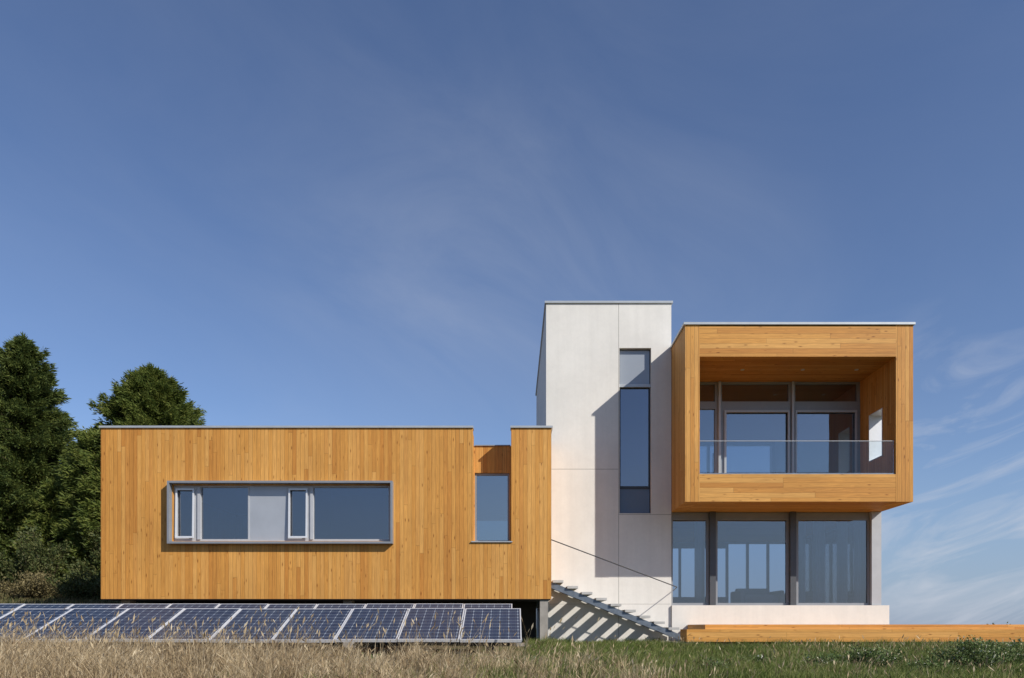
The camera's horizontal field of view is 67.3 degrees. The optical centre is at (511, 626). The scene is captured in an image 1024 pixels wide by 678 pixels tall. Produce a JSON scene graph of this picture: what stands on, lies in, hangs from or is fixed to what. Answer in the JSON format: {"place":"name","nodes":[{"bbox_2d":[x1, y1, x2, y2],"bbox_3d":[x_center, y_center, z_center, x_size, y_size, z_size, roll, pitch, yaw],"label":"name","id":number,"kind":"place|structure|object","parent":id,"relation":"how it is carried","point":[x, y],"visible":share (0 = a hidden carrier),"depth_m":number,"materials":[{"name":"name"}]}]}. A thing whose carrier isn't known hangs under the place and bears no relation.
{"place":"outdoors","nodes":[
{"label":"outdoors","id":0,"kind":"place"},
{"bbox_2d":[0,590,156,603],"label":"meadow grass","id":1,"kind":"structure","parent":0,"point":[52,599],"depth_m":21.39,"materials":[{"name":"green plant"}]},
{"bbox_2d":[0,617,692,677],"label":"dry grass","id":2,"kind":"structure","parent":0,"point":[123,672],"depth_m":9.81,"materials":[{"name":"plant"}]},
{"bbox_2d":[4,599,1019,677],"bbox_3d":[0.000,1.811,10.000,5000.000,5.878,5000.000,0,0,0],"label":"ground","id":3,"kind":"structure","parent":0,"point":[406,647],"depth_m":15.75,"materials":[{"name":"brown soil"}]},
{"bbox_2d":[0,550,18,591],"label":"shrub","id":4,"kind":"object","parent":3,"relation":"on","point":[1,562],"visible":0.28,"depth_m":24.35,"materials":[{"name":"green plant"}]},
{"bbox_2d":[0,524,66,571],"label":"shrub","id":5,"kind":"object","parent":3,"relation":"on","point":[5,548],"visible":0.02,"depth_m":26.13,"materials":[{"name":"green plant"}]},
{"bbox_2d":[0,520,74,584],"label":"shrub","id":6,"kind":"object","parent":3,"relation":"on","point":[33,559],"visible":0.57,"depth_m":24.15,"materials":[{"name":"green plant"}]},
{"bbox_2d":[0,565,76,599],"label":"shrub","id":7,"kind":"object","parent":3,"relation":"on","point":[32,585],"visible":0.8,"depth_m":22.34,"materials":[{"name":"green plant"}]},
{"bbox_2d":[6,476,71,583],"bbox_3d":[-15.871,-2.929,26.588,3.106,4.571,3.348,0,0,18],"label":"conifer tree","id":8,"kind":"object","parent":3,"relation":"on","point":[47,504],"visible":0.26,"depth_m":26.18,"materials":[{"name":"green plant"}]},
{"bbox_2d":[0,331,82,589],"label":"conifer tree","id":9,"kind":"object","parent":3,"relation":"on","point":[35,438],"visible":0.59,"depth_m":27.24,"materials":[{"name":"green plant"}]},
{"bbox_2d":[39,563,100,600],"bbox_3d":[-12.479,-1.270,22.422,2.224,1.161,2.237,0,0,36],"label":"shrub","id":10,"kind":"object","parent":3,"relation":"on","point":[86,587],"visible":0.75,"depth_m":22.10,"materials":[{"name":"green plant"}]},
{"bbox_2d":[62,522,100,582],"bbox_3d":[-13.440,-2.328,26.119,3.008,2.664,3.345,0,0,-10],"label":"shrub","id":11,"kind":"object","parent":3,"relation":"on","point":[92,568],"visible":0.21,"depth_m":25.15,"materials":[{"name":"green plant"}]},
{"bbox_2d":[49,362,206,588],"bbox_3d":[-13.151,-5.101,28.035,6.615,9.118,6.599,0,0,0],"label":"conifer tree","id":12,"kind":"object","parent":3,"relation":"on","point":[148,395],"visible":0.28,"depth_m":26.34,"materials":[{"name":"green plant"}]},
{"bbox_2d":[39,618,494,658],"bbox_3d":[-5.330,0.298,13.027,11.000,0.945,1.035,0,0,0],"label":"mounting rack","id":13,"kind":"object","parent":3,"relation":"on","point":[379,647],"visible":0.1,"depth_m":12.81,"materials":[{"name":"grey metal"}]},
{"bbox_2d":[0,609,15,617],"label":"solar panel","id":14,"kind":"object","parent":13,"relation":"on","point":[6,611],"visible":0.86,"depth_m":13.61,"materials":[{"name":"glass"}]},
{"bbox_2d":[0,609,71,642],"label":"solar panel","id":15,"kind":"object","parent":13,"relation":"on","point":[40,623],"visible":0.63,"depth_m":13.26,"materials":[{"name":"glass"}]},
{"bbox_2d":[22,608,128,641],"bbox_3d":[-7.338,-0.045,13.021,0.985,0.049,1.545,0,20,0],"label":"solar panel","id":16,"kind":"object","parent":13,"relation":"on","point":[97,614],"visible":0.51,"depth_m":13.15,"materials":[{"name":"glass"}]},
{"bbox_2d":[85,608,184,641],"bbox_3d":[-6.338,-0.049,13.021,0.985,0.050,1.545,0,20,0],"label":"solar panel","id":17,"kind":"object","parent":13,"relation":"on","point":[143,621],"visible":0.73,"depth_m":13.09,"materials":[{"name":"glass"}]},
{"bbox_2d":[147,608,240,641],"bbox_3d":[-5.338,-0.044,13.021,0.985,0.050,1.545,0,20,0],"label":"solar panel","id":18,"kind":"object","parent":13,"relation":"on","point":[214,615],"visible":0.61,"depth_m":13.06,"materials":[{"name":"glass"}]},
{"bbox_2d":[210,609,296,642],"bbox_3d":[-4.338,-0.038,13.021,0.985,0.050,1.545,0,20,0],"label":"solar panel","id":19,"kind":"object","parent":13,"relation":"on","point":[240,619],"visible":0.68,"depth_m":13.03,"materials":[{"name":"glass"}]},
{"bbox_2d":[273,609,352,642],"bbox_3d":[-3.337,-0.039,13.021,0.985,0.049,1.545,0,20,0],"label":"solar panel","id":20,"kind":"object","parent":13,"relation":"on","point":[335,617],"visible":0.7,"depth_m":12.98,"materials":[{"name":"glass"}]},
{"bbox_2d":[335,608,408,641],"bbox_3d":[-2.337,-0.046,13.021,0.985,0.050,1.545,0,20,0],"label":"solar panel","id":21,"kind":"object","parent":13,"relation":"on","point":[360,617],"visible":0.87,"depth_m":12.96,"materials":[{"name":"glass"}]},
{"bbox_2d":[398,608,464,641],"bbox_3d":[-1.337,-0.049,13.021,0.985,0.050,1.545,0,20,0],"label":"solar panel","id":22,"kind":"object","parent":13,"relation":"on","point":[425,617],"visible":0.92,"depth_m":12.95,"materials":[{"name":"glass"}]},
{"bbox_2d":[460,608,521,641],"bbox_3d":[-0.338,-0.043,13.021,0.985,0.050,1.545,0,20,0],"label":"solar panel","id":23,"kind":"object","parent":13,"relation":"on","point":[503,615],"visible":0.94,"depth_m":12.95,"materials":[{"name":"glass"}]},
{"bbox_2d":[0,606,599,677],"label":"tall seed stalks","id":24,"kind":"object","parent":3,"relation":"on","point":[168,644],"visible":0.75,"depth_m":10.29,"materials":[{"name":"beige plant"}]},
{"bbox_2d":[0,648,646,677],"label":"green undergrowth","id":25,"kind":"object","parent":3,"relation":"on","point":[547,675],"visible":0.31,"depth_m":10.45,"materials":[{"name":"green plant"}]},
{"bbox_2d":[279,642,488,653],"bbox_3d":[-6.480,0.150,15.077,13.000,0.939,1.035,0,0,0],"label":"mounting rack","id":26,"kind":"object","parent":3,"relation":"on","point":[383,647],"visible":0.03,"depth_m":14.84,"materials":[{"name":"grey metal"}]},
{"bbox_2d":[0,604,24,608],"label":"solar panel","id":27,"kind":"object","parent":26,"relation":"attached to","point":[8,606],"visible":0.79,"depth_m":15.64,"materials":[{"name":"glass"}]},
{"bbox_2d":[17,604,73,608],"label":"solar panel","id":28,"kind":"object","parent":26,"relation":"attached to","point":[44,606],"visible":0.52,"depth_m":15.65,"materials":[{"name":"glass"}]},
{"bbox_2d":[67,604,121,608],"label":"solar panel","id":29,"kind":"object","parent":26,"relation":"attached to","point":[95,606],"visible":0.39,"depth_m":15.65,"materials":[{"name":"glass"}]},
{"bbox_2d":[118,604,170,607],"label":"solar panel","id":30,"kind":"object","parent":26,"relation":"on","point":[144,605],"visible":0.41,"depth_m":15.66,"materials":[{"name":"glass"}]},
{"bbox_2d":[167,604,219,608],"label":"solar panel","id":31,"kind":"object","parent":26,"relation":"on","point":[185,606],"visible":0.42,"depth_m":15.63,"materials":[{"name":"glass"}]},
{"bbox_2d":[217,604,268,608],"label":"solar panel","id":32,"kind":"object","parent":26,"relation":"on","point":[251,606],"visible":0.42,"depth_m":15.64,"materials":[{"name":"glass"}]},
{"bbox_2d":[265,604,316,608],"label":"solar panel","id":33,"kind":"object","parent":26,"relation":"on","point":[290,606],"visible":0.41,"depth_m":15.65,"materials":[{"name":"glass"}]},
{"bbox_2d":[315,604,365,608],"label":"solar panel","id":34,"kind":"object","parent":26,"relation":"on","point":[335,606],"visible":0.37,"depth_m":15.65,"materials":[{"name":"glass"}]},
{"bbox_2d":[365,604,414,607],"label":"solar panel","id":35,"kind":"object","parent":26,"relation":"on","point":[389,605],"visible":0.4,"depth_m":15.66,"materials":[{"name":"glass"}]},
{"bbox_2d":[414,604,463,607],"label":"solar panel","id":36,"kind":"object","parent":26,"relation":"on","point":[438,605],"visible":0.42,"depth_m":15.65,"materials":[{"name":"glass"}]},
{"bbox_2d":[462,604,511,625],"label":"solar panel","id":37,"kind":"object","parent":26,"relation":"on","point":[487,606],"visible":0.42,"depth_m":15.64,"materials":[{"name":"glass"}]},
{"bbox_2d":[99,301,915,647],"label":"house","id":38,"kind":"structure","parent":3,"relation":"on","point":[635,413],"depth_m":17.53,"materials":[{"name":"brown wood"}]},
{"bbox_2d":[174,486,389,540],"bbox_3d":[-5.090,-2.518,17.068,4.840,1.275,0.155,0,0,0],"label":"window","id":39,"kind":"structure","parent":38,"relation":"in","point":[269,507],"depth_m":17.08,"materials":[{"name":"grey metal"}]},
{"bbox_2d":[471,473,511,541],"bbox_3d":[-0.445,-2.696,17.310,0.910,1.648,0.700,0,0,0],"label":"window","id":40,"kind":"structure","parent":38,"relation":"in","point":[491,489],"depth_m":17.63,"materials":[{"name":"teal glass"}]},
{"bbox_2d":[619,350,650,512],"bbox_3d":[2.960,-4.715,18.560,0.750,3.960,0.120,0,0,0],"label":"window","id":41,"kind":"structure","parent":38,"relation":"in","point":[634,365],"depth_m":18.59,"materials":[{"name":"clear glass"}]},
{"bbox_2d":[695,521,702,602],"bbox_3d":[4.554,-1.535,18.720,0.208,2.130,0.128,0,0,0],"label":"curtain","id":42,"kind":"object","parent":38,"relation":"hanging from","point":[698,561],"visible":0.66,"depth_m":18.71,"materials":[{"name":"white fabric"}]},
{"bbox_2d":[712,453,713,472],"bbox_3d":[5.098,-3.855,18.980,0.297,0.890,0.128,0,0,0],"label":"curtain","id":43,"kind":"object","parent":38,"relation":"hanging from","point":[712,462],"visible":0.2,"depth_m":18.99,"materials":[{"name":"white fabric"}]},
{"bbox_2d":[730,589,783,602],"bbox_3d":[6.150,-0.722,19.315,1.100,0.520,0.870,0,0,0],"label":"sofa","id":44,"kind":"object","parent":38,"relation":"on","point":[752,596],"visible":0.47,"depth_m":18.90,"materials":[{"name":"fabric"}]},
{"bbox_2d":[671,518,868,604],"bbox_3d":[6.230,-1.573,18.590,4.780,2.095,0.080,0,0,0],"label":"window","id":45,"kind":"structure","parent":38,"relation":"in","point":[786,520],"depth_m":18.55,"materials":[{"name":"grey metal"}]},
{"bbox_2d":[700,381,859,472],"bbox_3d":[6.320,-4.680,18.765,4.336,2.592,0.170,0,0,0],"label":"window","id":46,"kind":"structure","parent":38,"relation":"in","point":[791,407],"depth_m":18.75,"materials":[{"name":"grey metal"}]},
{"bbox_2d":[798,521,804,602],"bbox_3d":[7.054,-1.535,18.721,0.168,2.130,0.126,0,0,0],"label":"curtain","id":47,"kind":"object","parent":38,"relation":"hanging from","point":[801,561],"visible":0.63,"depth_m":18.71,"materials":[{"name":"white fabric"}]},
{"bbox_2d":[813,521,824,602],"bbox_3d":[7.479,-1.535,18.721,0.277,2.130,0.124,0,0,0],"label":"curtain","id":48,"kind":"object","parent":38,"relation":"hanging from","point":[818,561],"visible":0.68,"depth_m":18.70,"materials":[{"name":"white fabric"}]},
{"bbox_2d":[805,522,853,602],"bbox_3d":[8.820,-1.646,21.555,0.080,2.241,5.690,0,0,0],"label":"side window","id":49,"kind":"structure","parent":38,"relation":"in","point":[831,534],"depth_m":21.24,"materials":[{"name":"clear glass"}]},
{"bbox_2d":[837,521,846,602],"bbox_3d":[8.039,-1.535,18.720,0.238,2.130,0.128,0,0,0],"label":"curtain","id":50,"kind":"object","parent":38,"relation":"hanging from","point":[841,561],"visible":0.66,"depth_m":18.70,"materials":[{"name":"white fabric"}]},
{"bbox_2d":[854,521,865,602],"bbox_3d":[8.469,-1.535,18.721,0.257,2.130,0.124,0,0,0],"label":"curtain","id":51,"kind":"object","parent":38,"relation":"hanging from","point":[859,561],"visible":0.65,"depth_m":18.71,"materials":[{"name":"white fabric"}]},
{"bbox_2d":[869,408,881,461],"bbox_3d":[8.680,-4.475,17.950,0.396,1.104,0.654,0,0,0],"label":"window","id":52,"kind":"structure","parent":38,"relation":"in","point":[875,419],"depth_m":18.26,"materials":[{"name":"glass"}]},
{"bbox_2d":[519,652,553,666],"bbox_3d":[0.397,0.576,12.584,0.696,0.314,0.738,0,0,0],"label":"weed plant","id":53,"kind":"object","parent":3,"relation":"on","point":[533,657],"visible":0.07,"depth_m":12.54,"materials":[{"name":"green plant"}]},
{"bbox_2d":[551,539,685,643],"bbox_3d":[2.413,-0.691,17.821,3.075,2.581,1.241,0,0,0],"label":"outdoor staircase","id":54,"kind":"structure","parent":3,"relation":"on","point":[595,602],"depth_m":17.30,"materials":[{"name":"metal"}]},
{"bbox_2d":[626,649,658,658],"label":"weed plant","id":55,"kind":"object","parent":3,"relation":"on","point":[644,652],"visible":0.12,"depth_m":13.28,"materials":[{"name":"green plant"}]},
{"bbox_2d":[693,656,736,669],"bbox_3d":[3.202,0.594,12.252,0.665,0.273,0.633,0,0,36],"label":"weed plant","id":56,"kind":"object","parent":3,"relation":"on","point":[712,662],"visible":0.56,"depth_m":12.17,"materials":[{"name":"green plant"}]},
{"bbox_2d":[454,634,1023,677],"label":"dry grass tufts","id":57,"kind":"object","parent":3,"relation":"on","point":[811,661],"visible":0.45,"depth_m":12.52,"materials":[{"name":"plant"}]},
{"bbox_2d":[740,652,774,665],"bbox_3d":[4.086,0.554,12.905,0.775,0.302,0.740,0,0,0],"label":"weed plant","id":58,"kind":"object","parent":3,"relation":"on","point":[761,658],"visible":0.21,"depth_m":12.84,"materials":[{"name":"green plant"}]},
{"bbox_2d":[792,651,849,667],"bbox_3d":[4.980,0.552,12.401,0.890,0.375,0.662,0,0,-20],"label":"weed plant","id":59,"kind":"object","parent":3,"relation":"on","point":[822,657],"visible":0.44,"depth_m":12.32,"materials":[{"name":"green plant"}]},
{"bbox_2d":[680,624,1023,645],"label":"deck","id":60,"kind":"structure","parent":3,"relation":"on","point":[797,632],"depth_m":16.10,"materials":[{"name":"brown wood"}]},
{"bbox_2d":[826,642,907,667],"bbox_3d":[5.948,0.483,12.722,1.051,0.484,1.270,0,0,-41],"label":"weed plant","id":61,"kind":"object","parent":3,"relation":"on","point":[867,655],"visible":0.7,"depth_m":12.55,"materials":[{"name":"green plant"}]},
{"bbox_2d":[902,657,965,672],"bbox_3d":[6.565,0.595,11.990,0.877,0.358,0.897,0,0,0],"label":"weed plant","id":62,"kind":"object","parent":3,"relation":"on","point":[935,662],"visible":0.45,"depth_m":11.84,"materials":[{"name":"green plant"}]},
{"bbox_2d":[923,635,1023,668],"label":"weed plant","id":63,"kind":"object","parent":3,"relation":"on","point":[971,650],"visible":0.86,"depth_m":12.12,"materials":[{"name":"green plant"}]},
{"bbox_2d":[982,636,1023,666],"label":"weed plant","id":64,"kind":"object","parent":3,"relation":"on","point":[1020,657],"visible":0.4,"depth_m":12.37,"materials":[{"name":"green plant"}]},
{"bbox_2d":[0,0,1023,623],"label":"sky","id":65,"kind":"structure","parent":0,"point":[297,212],"materials":[{"name":"blue"}]},
{"bbox_2d":[367,635,1023,677],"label":"green grass","id":66,"kind":"structure","parent":0,"point":[677,654],"depth_m":12.82,"materials":[{"name":"green plant"}]},
{"bbox_2d":[784,591,812,602],"bbox_3d":[7.906,-0.722,20.914,1.000,0.520,0.870,0,0,23],"label":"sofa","id":67,"kind":"object","parent":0,"point":[808,596],"visible":0.05,"depth_m":20.68,"materials":[{"name":"fabric"}]}
]}

